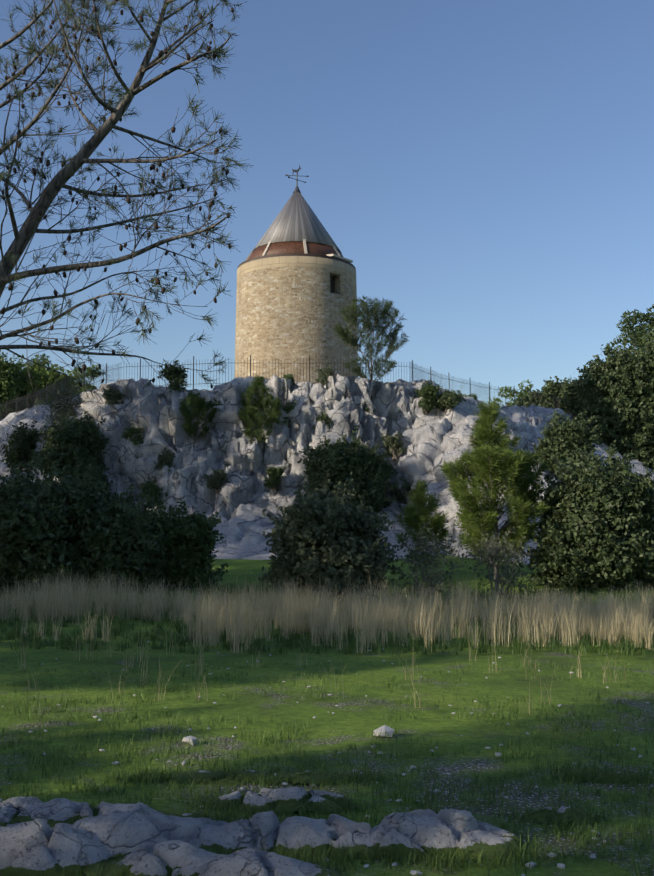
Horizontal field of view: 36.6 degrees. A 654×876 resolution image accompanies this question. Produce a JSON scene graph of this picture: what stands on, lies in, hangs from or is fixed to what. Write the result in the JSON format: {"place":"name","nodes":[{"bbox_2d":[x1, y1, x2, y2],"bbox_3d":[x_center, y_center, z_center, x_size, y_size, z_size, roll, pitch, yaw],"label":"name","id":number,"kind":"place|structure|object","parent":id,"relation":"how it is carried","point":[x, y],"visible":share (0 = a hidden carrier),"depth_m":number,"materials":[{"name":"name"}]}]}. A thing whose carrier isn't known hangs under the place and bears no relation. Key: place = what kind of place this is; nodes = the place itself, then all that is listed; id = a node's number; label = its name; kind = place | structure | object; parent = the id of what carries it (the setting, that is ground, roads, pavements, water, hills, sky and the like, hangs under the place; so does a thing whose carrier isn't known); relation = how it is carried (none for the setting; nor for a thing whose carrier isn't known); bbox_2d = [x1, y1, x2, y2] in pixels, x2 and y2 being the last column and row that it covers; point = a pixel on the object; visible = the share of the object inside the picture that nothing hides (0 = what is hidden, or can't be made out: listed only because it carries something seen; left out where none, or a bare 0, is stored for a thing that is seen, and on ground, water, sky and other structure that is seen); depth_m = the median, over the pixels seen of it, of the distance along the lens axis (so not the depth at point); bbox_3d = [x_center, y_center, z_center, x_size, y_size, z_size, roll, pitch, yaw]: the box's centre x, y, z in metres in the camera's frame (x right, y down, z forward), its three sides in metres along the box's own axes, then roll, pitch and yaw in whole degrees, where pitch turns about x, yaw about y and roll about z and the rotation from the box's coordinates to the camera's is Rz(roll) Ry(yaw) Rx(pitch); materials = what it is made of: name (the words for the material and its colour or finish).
{"place":"outdoors","nodes":[
{"label":"outdoors","id":0,"kind":"place"},
{"bbox_2d":[0,555,653,875],"bbox_3d":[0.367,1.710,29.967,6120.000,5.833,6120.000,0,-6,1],"label":"ground","id":1,"kind":"structure","parent":0,"point":[351,720],"depth_m":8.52,"materials":[{"name":"green plant"}]},
{"bbox_2d":[0,823,71,827],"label":"rock","id":2,"kind":"object","parent":1,"relation":"on","point":[65,824],"visible":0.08,"depth_m":4.92,"materials":[{"name":"stone"}]},
{"bbox_2d":[0,818,110,875],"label":"rock","id":3,"kind":"object","parent":1,"relation":"on","point":[34,846],"visible":0.79,"depth_m":4.43,"materials":[{"name":"stone"}]},
{"bbox_2d":[0,455,122,594],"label":"oak shrub","id":4,"kind":"object","parent":1,"relation":"on","point":[38,527],"visible":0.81,"depth_m":22.62,"materials":[{"name":"green plant"}]},
{"bbox_2d":[0,796,207,827],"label":"rock","id":5,"kind":"object","parent":1,"relation":"on","point":[57,810],"visible":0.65,"depth_m":5.17,"materials":[{"name":"stone"}]},
{"bbox_2d":[64,483,173,593],"bbox_3d":[-4.966,2.538,23.569,2.647,2.932,3.116,0,-6,1],"label":"oak shrub","id":6,"kind":"object","parent":1,"relation":"on","point":[124,543],"visible":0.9,"depth_m":22.94,"materials":[{"name":"green plant"}]},
{"bbox_2d":[0,0,253,430],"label":"pine","id":7,"kind":"object","parent":1,"relation":"on","point":[28,230],"visible":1,"depth_m":10.99,"materials":[{"name":"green plant"}]},
{"bbox_2d":[51,807,217,859],"bbox_3d":[-0.932,1.914,4.705,1.400,0.289,0.520,0,-6,1],"label":"rock","id":8,"kind":"object","parent":1,"relation":"on","point":[122,833],"visible":0.29,"depth_m":4.66,"materials":[{"name":"stone"}]},
{"bbox_2d":[74,840,224,875],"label":"rock","id":9,"kind":"object","parent":1,"relation":"on","point":[173,854],"visible":0.67,"depth_m":4.36,"materials":[{"name":"stone"}]},
{"bbox_2d":[147,496,228,590],"bbox_3d":[-3.646,2.675,24.290,2.548,2.464,2.468,0,-6,1],"label":"oak shrub","id":10,"kind":"object","parent":1,"relation":"on","point":[189,540],"visible":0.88,"depth_m":23.87,"materials":[{"name":"green plant"}]},
{"bbox_2d":[168,847,340,875],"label":"rock","id":11,"kind":"object","parent":1,"relation":"on","point":[248,861],"visible":0.92,"depth_m":4.26,"materials":[{"name":"stone"}]},
{"bbox_2d":[184,811,380,859],"bbox_3d":[-0.232,1.942,4.800,1.300,0.252,0.440,0,-6,1],"label":"rock","id":12,"kind":"object","parent":1,"relation":"on","point":[262,830],"visible":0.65,"depth_m":4.70,"materials":[{"name":"stone"}]},
{"bbox_2d":[207,787,359,814],"bbox_3d":[-0.253,2.046,5.526,0.900,0.186,0.320,0,-6,1],"label":"rock","id":13,"kind":"object","parent":1,"relation":"on","point":[292,795],"visible":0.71,"depth_m":5.47,"materials":[{"name":"stone"}]},
{"bbox_2d":[0,616,625,714],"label":"dry grass","id":14,"kind":"structure","parent":1,"relation":"on","point":[140,653],"depth_m":10.69,"materials":[{"name":"plant"}]},
{"bbox_2d":[0,638,648,875],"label":"loose stones","id":15,"kind":"object","parent":1,"relation":"on","point":[387,729],"visible":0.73,"depth_m":6.93,"materials":[{"name":"grey stone"}]},
{"bbox_2d":[0,565,653,653],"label":"tall dry grass","id":16,"kind":"structure","parent":1,"relation":"on","point":[561,613],"depth_m":15.66,"materials":[{"name":"plant"}]},
{"bbox_2d":[0,579,653,656],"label":"green grass","id":17,"kind":"structure","parent":1,"relation":"on","point":[349,637],"depth_m":14.31,"materials":[{"name":"plant"}]},
{"bbox_2d":[0,374,653,564],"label":"hill rock","id":18,"kind":"object","parent":1,"relation":"on","point":[433,439],"visible":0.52,"depth_m":39.87,"materials":[{"name":"stone"}]},
{"bbox_2d":[0,350,30,415],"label":"bush","id":19,"kind":"object","parent":18,"relation":"on","point":[11,379],"visible":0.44,"depth_m":70.22,"materials":[{"name":"green plant"}]},
{"bbox_2d":[0,419,47,471],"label":"ledge shrub","id":20,"kind":"object","parent":18,"relation":"on","point":[22,441],"visible":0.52,"depth_m":45.42,"materials":[{"name":"green plant"}]},
{"bbox_2d":[17,353,53,372],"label":"bush","id":21,"kind":"object","parent":18,"relation":"on","point":[42,361],"visible":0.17,"depth_m":79.33,"materials":[{"name":"green plant"}]},
{"bbox_2d":[16,364,78,408],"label":"bush","id":22,"kind":"object","parent":18,"relation":"on","point":[42,378],"visible":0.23,"depth_m":71.69,"materials":[{"name":"green plant"}]},
{"bbox_2d":[36,373,89,429],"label":"bare shrub","id":23,"kind":"object","parent":18,"relation":"on","point":[59,396],"visible":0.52,"depth_m":44.90,"materials":[{"name":"green plant"}]},
{"bbox_2d":[32,410,109,477],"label":"ledge shrub","id":24,"kind":"object","parent":18,"relation":"on","point":[62,446],"visible":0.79,"depth_m":40.44,"materials":[{"name":"green plant"}]},
{"bbox_2d":[67,364,101,392],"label":"bush","id":25,"kind":"object","parent":18,"relation":"on","point":[87,372],"visible":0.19,"depth_m":84.64,"materials":[{"name":"green plant"}]},
{"bbox_2d":[52,456,118,496],"bbox_3d":[-9.719,1.974,39.395,2.841,2.628,2.534,0,-6,1],"label":"shrub","id":26,"kind":"object","parent":18,"relation":"on","point":[97,474],"visible":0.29,"depth_m":39.13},
{"bbox_2d":[85,435,110,459],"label":"bush","id":27,"kind":"object","parent":18,"relation":"on","point":[97,444],"visible":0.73,"depth_m":40.61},
{"bbox_2d":[102,387,124,404],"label":"bush","id":28,"kind":"object","parent":18,"relation":"on","point":[111,396],"visible":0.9,"depth_m":41.81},
{"bbox_2d":[121,424,144,447],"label":"bush","id":29,"kind":"object","parent":18,"relation":"on","point":[129,432],"visible":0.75,"depth_m":40.34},
{"bbox_2d":[136,477,167,507],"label":"bush","id":30,"kind":"object","parent":18,"relation":"on","point":[151,486],"visible":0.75,"depth_m":38.57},
{"bbox_2d":[151,447,175,471],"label":"bush","id":31,"kind":"object","parent":18,"relation":"on","point":[166,459],"visible":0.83,"depth_m":39.33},
{"bbox_2d":[157,358,189,392],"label":"brow shrub","id":32,"kind":"object","parent":18,"relation":"on","point":[177,376],"visible":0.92,"depth_m":41.43,"materials":[{"name":"green plant"}]},
{"bbox_2d":[178,391,219,447],"bbox_3d":[-5.314,-0.767,40.133,1.853,2.373,1.892,3,-6,-28],"label":"cliff pine","id":33,"kind":"object","parent":18,"relation":"on","point":[186,409],"visible":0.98,"depth_m":39.74,"materials":[{"name":"green plant"}]},
{"bbox_2d":[206,398,222,421],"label":"bush","id":34,"kind":"object","parent":18,"relation":"on","point":[209,405],"visible":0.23,"depth_m":40.18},
{"bbox_2d":[202,467,229,493],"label":"bush","id":35,"kind":"object","parent":18,"relation":"on","point":[217,477],"visible":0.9,"depth_m":38.35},
{"bbox_2d":[238,374,282,444],"bbox_3d":[-2.671,-0.870,39.577,1.956,3.441,2.036,0,-6,1],"label":"cliff pine","id":36,"kind":"object","parent":18,"relation":"on","point":[265,401],"visible":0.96,"depth_m":39.33,"materials":[{"name":"green plant"}]},
{"bbox_2d":[263,466,286,490],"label":"shrub","id":37,"kind":"object","parent":18,"relation":"on","point":[273,480],"visible":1,"depth_m":38.60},
{"bbox_2d":[0,355,560,420],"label":"iron fence","id":38,"kind":"object","parent":18,"relation":"on","point":[416,371],"visible":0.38,"depth_m":47.22,"materials":[{"name":"grey metal"}]},
{"bbox_2d":[281,373,294,384],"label":"brow shrub","id":39,"kind":"object","parent":18,"relation":"on","point":[287,376],"visible":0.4,"depth_m":41.07,"materials":[{"name":"green plant"}]},
{"bbox_2d":[281,399,299,427],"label":"shrub","id":40,"kind":"object","parent":18,"relation":"on","point":[289,406],"visible":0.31,"depth_m":40.08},
{"bbox_2d":[234,256,357,383],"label":"windmill tower","id":41,"kind":"structure","parent":18,"relation":"on","point":[287,312],"depth_m":46.15,"materials":[{"name":"stone"}]},
{"bbox_2d":[237,253,355,269],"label":"roof rim","id":42,"kind":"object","parent":41,"relation":"on","point":[296,254],"depth_m":46.48,"materials":[{"name":"brown"}]},
{"bbox_2d":[245,239,340,260],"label":"roof struts","id":43,"kind":"object","parent":42,"relation":"on","point":[304,245],"visible":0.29,"depth_m":47.03,"materials":[{"name":"grey wood"}]},
{"bbox_2d":[247,241,342,259],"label":"roof band","id":44,"kind":"object","parent":42,"relation":"on","point":[296,247],"visible":0.19,"depth_m":46.93,"materials":[{"name":"brown wood"}]},
{"bbox_2d":[252,192,341,253],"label":"conical roof","id":45,"kind":"structure","parent":42,"relation":"on","point":[296,219],"depth_m":47.95,"materials":[{"name":"grey metal"}]},
{"bbox_2d":[285,165,308,192],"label":"weather vane","id":46,"kind":"object","parent":45,"relation":"on","point":[296,189],"visible":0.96,"depth_m":49.49,"materials":[{"name":"grey metal"}]},
{"bbox_2d":[312,411,332,428],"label":"shrub","id":47,"kind":"object","parent":18,"relation":"on","point":[324,418],"visible":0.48,"depth_m":39.77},
{"bbox_2d":[315,363,334,385],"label":"brow shrub","id":48,"kind":"object","parent":18,"relation":"on","point":[324,374],"visible":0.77,"depth_m":41.13,"materials":[{"name":"green plant"}]},
{"bbox_2d":[297,426,400,512],"bbox_3d":[0.801,1.430,38.055,4.082,3.732,3.910,0,-6,1],"label":"oak shrub","id":49,"kind":"object","parent":18,"relation":"on","point":[370,470],"visible":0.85,"depth_m":37.11,"materials":[{"name":"green plant"}]},
{"bbox_2d":[332,295,409,399],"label":"pine","id":50,"kind":"object","parent":18,"relation":"on","point":[374,312],"visible":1,"depth_m":41.21,"materials":[{"name":"green plant"}]},
{"bbox_2d":[380,431,405,460],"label":"shrub","id":51,"kind":"object","parent":18,"relation":"on","point":[397,446],"visible":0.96,"depth_m":39.88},
{"bbox_2d":[389,476,412,503],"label":"shrub","id":52,"kind":"object","parent":18,"relation":"on","point":[405,487],"visible":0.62,"depth_m":38.22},
{"bbox_2d":[415,380,445,414],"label":"shrub","id":53,"kind":"object","parent":18,"relation":"on","point":[428,391],"visible":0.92,"depth_m":41.08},
{"bbox_2d":[434,389,466,414],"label":"shrub","id":54,"kind":"object","parent":18,"relation":"on","point":[447,399],"visible":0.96,"depth_m":40.86,"materials":[{"name":"green plant"}]},
{"bbox_2d":[471,418,486,447],"bbox_3d":[5.896,-0.034,37.563,1.010,1.644,0.970,4,-7,-33],"label":"cliff pine","id":55,"kind":"object","parent":18,"relation":"on","point":[478,427],"visible":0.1,"depth_m":37.55,"materials":[{"name":"green plant"}]},
{"bbox_2d":[486,386,518,406],"bbox_3d":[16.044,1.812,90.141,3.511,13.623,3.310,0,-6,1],"label":"shrub","id":56,"kind":"object","parent":18,"relation":"on","point":[504,392],"visible":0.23,"depth_m":90.47,"materials":[{"name":"green plant"}]},
{"bbox_2d":[505,394,530,406],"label":"shrub","id":57,"kind":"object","parent":18,"relation":"on","point":[522,403],"depth_m":67.25,"materials":[{"name":"green plant"}]},
{"bbox_2d":[512,379,533,399],"bbox_3d":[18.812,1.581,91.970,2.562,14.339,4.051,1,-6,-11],"label":"shrub","id":58,"kind":"object","parent":18,"relation":"on","point":[525,390],"visible":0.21,"depth_m":92.90,"materials":[{"name":"green plant"}]},
{"bbox_2d":[522,375,578,412],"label":"shrub","id":59,"kind":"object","parent":18,"relation":"on","point":[553,387],"depth_m":61.26,"materials":[{"name":"green plant"}]},
{"bbox_2d":[533,408,602,476],"bbox_3d":[9.040,0.441,37.473,2.541,3.028,3.038,0,-6,1],"label":"shrub","id":60,"kind":"object","parent":18,"relation":"on","point":[568,434],"visible":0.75,"depth_m":36.82,"materials":[{"name":"green plant"}]},
{"bbox_2d":[553,447,603,478],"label":"shrub","id":61,"kind":"object","parent":18,"relation":"on","point":[580,454],"visible":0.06,"depth_m":36.30,"materials":[{"name":"green plant"}]},
{"bbox_2d":[558,332,653,469],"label":"tree","id":62,"kind":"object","parent":18,"relation":"on","point":[614,394],"depth_m":55.73,"materials":[{"name":"green plant"}]},
{"bbox_2d":[603,304,653,357],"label":"tree","id":63,"kind":"object","parent":18,"relation":"on","point":[642,334],"visible":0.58,"depth_m":65.21,"materials":[{"name":"green plant"}]},
{"bbox_2d":[258,472,404,607],"bbox_3d":[0.055,2.294,19.863,2.939,3.255,3.154,0,-6,1],"label":"olive shrub","id":64,"kind":"object","parent":1,"relation":"on","point":[327,541],"visible":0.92,"depth_m":19.18,"materials":[{"name":"green plant"}]},
{"bbox_2d":[395,478,451,577],"bbox_3d":[2.549,2.469,26.472,1.547,2.836,1.608,0,-6,1],"label":"young pine","id":65,"kind":"object","parent":1,"relation":"on","point":[422,513],"visible":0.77,"depth_m":26.27,"materials":[{"name":"green plant"}]},
{"bbox_2d":[384,523,469,604],"bbox_3d":[1.960,2.610,19.717,1.757,1.854,1.740,0,-6,1],"label":"bare shrub","id":66,"kind":"object","parent":1,"relation":"on","point":[426,546],"visible":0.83,"depth_m":19.70,"materials":[{"name":"green plant"}]},
{"bbox_2d":[371,808,526,861],"bbox_3d":[0.494,1.935,4.773,1.100,0.260,0.480,0,-6,1],"label":"rock","id":67,"kind":"object","parent":1,"relation":"on","point":[442,830],"visible":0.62,"depth_m":4.70,"materials":[{"name":"stone"}]},
{"bbox_2d":[438,400,549,586],"bbox_3d":[4.182,1.463,24.280,2.713,4.645,2.591,0,-6,1],"label":"young pine","id":68,"kind":"object","parent":1,"relation":"on","point":[492,466],"visible":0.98,"depth_m":23.93,"materials":[{"name":"green plant"}]},
{"bbox_2d":[460,521,539,598],"bbox_3d":[3.793,2.765,21.775,1.816,1.859,1.687,0,-6,1],"label":"bare shrub","id":69,"kind":"object","parent":1,"relation":"on","point":[498,559],"visible":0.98,"depth_m":21.66,"materials":[{"name":"green plant"}]},
{"bbox_2d":[521,806,597,825],"bbox_3d":[1.236,2.038,5.264,0.440,0.152,0.200,0,-6,1],"label":"rock","id":70,"kind":"object","parent":1,"relation":"on","point":[562,810],"visible":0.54,"depth_m":5.22,"materials":[{"name":"stone"}]},
{"bbox_2d":[512,440,653,593],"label":"oak shrub","id":71,"kind":"object","parent":1,"relation":"on","point":[596,527],"visible":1,"depth_m":23.36,"materials":[{"name":"green plant"}]},
{"bbox_2d":[0,0,653,406],"label":"sky","id":72,"kind":"structure","parent":0,"point":[483,169],"materials":[{"name":"blue"}]},
{"bbox_2d":[326,254,352,262],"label":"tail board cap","id":73,"kind":"object","parent":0,"point":[340,257],"visible":0.5,"depth_m":47.09,"materials":[{"name":"grey metal"}]}
]}

